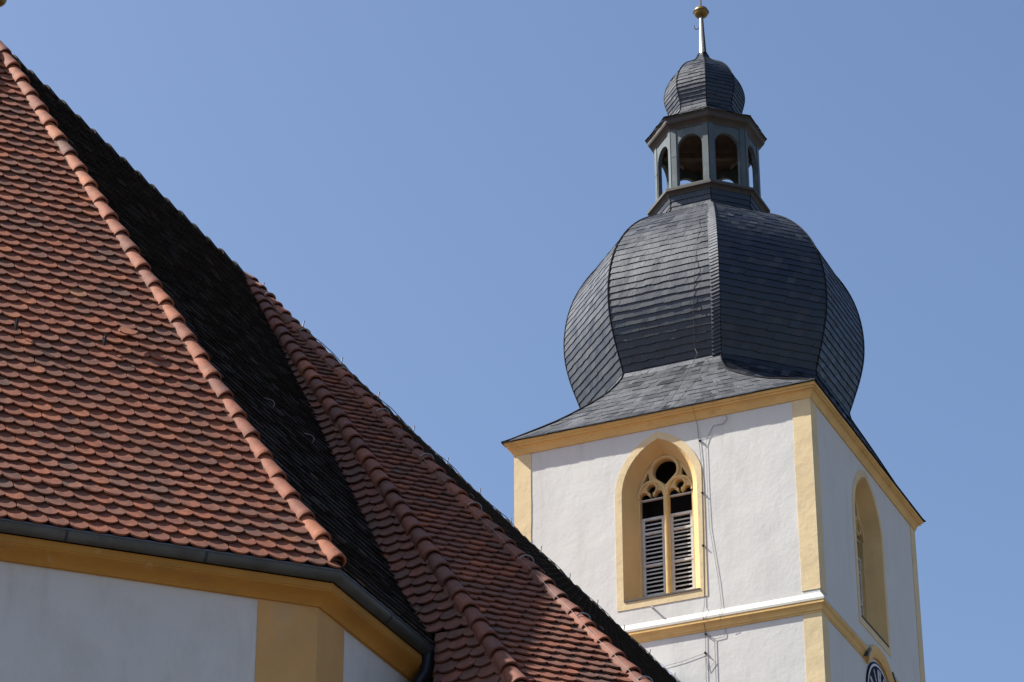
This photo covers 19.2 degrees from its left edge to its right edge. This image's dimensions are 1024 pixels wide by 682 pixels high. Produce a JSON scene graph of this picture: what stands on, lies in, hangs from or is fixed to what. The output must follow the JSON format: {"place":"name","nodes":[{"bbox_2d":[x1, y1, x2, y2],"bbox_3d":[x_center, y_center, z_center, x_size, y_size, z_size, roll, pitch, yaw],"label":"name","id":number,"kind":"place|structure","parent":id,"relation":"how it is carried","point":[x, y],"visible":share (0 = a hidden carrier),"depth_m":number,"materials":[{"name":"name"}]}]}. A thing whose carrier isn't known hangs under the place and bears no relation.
{"place":"outdoors","nodes":[
{"label":"outdoors","id":0,"kind":"place"},
{"bbox_2d":[0,0,1023,681],"label":"sky","id":1,"kind":"structure","parent":0,"point":[432,188],"materials":[{"name":"blue"}]},
{"label":"ground","id":2,"kind":"structure","parent":0,"visible":0},
{"bbox_2d":[0,0,435,681],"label":"church choir","id":3,"kind":"structure","parent":2,"relation":"on","point":[152,402],"depth_m":27.91,"materials":[{"name":"paint"}]},
{"bbox_2d":[0,271,679,681],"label":"church nave","id":4,"kind":"structure","parent":2,"relation":"on","point":[490,593],"depth_m":30.88,"materials":[{"name":"ceramic"}]},
{"bbox_2d":[501,0,925,681],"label":"church tower","id":5,"kind":"structure","parent":2,"relation":"on","point":[707,488],"depth_m":59.37,"materials":[{"name":"white paint"}]},
{"bbox_2d":[615,432,707,611],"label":"window","id":6,"kind":"structure","parent":5,"relation":"in","point":[660,528],"depth_m":58.40,"materials":[{"name":"yellow paint"}]},
{"bbox_2d":[852,470,890,656],"bbox_3d":[6.840,4.234,59.725,0.480,3.634,1.971,-12,-31,21],"label":"window","id":7,"kind":"structure","parent":5,"relation":"in","point":[868,534],"depth_m":60.23,"materials":[{"name":"yellow paint"}]}
]}

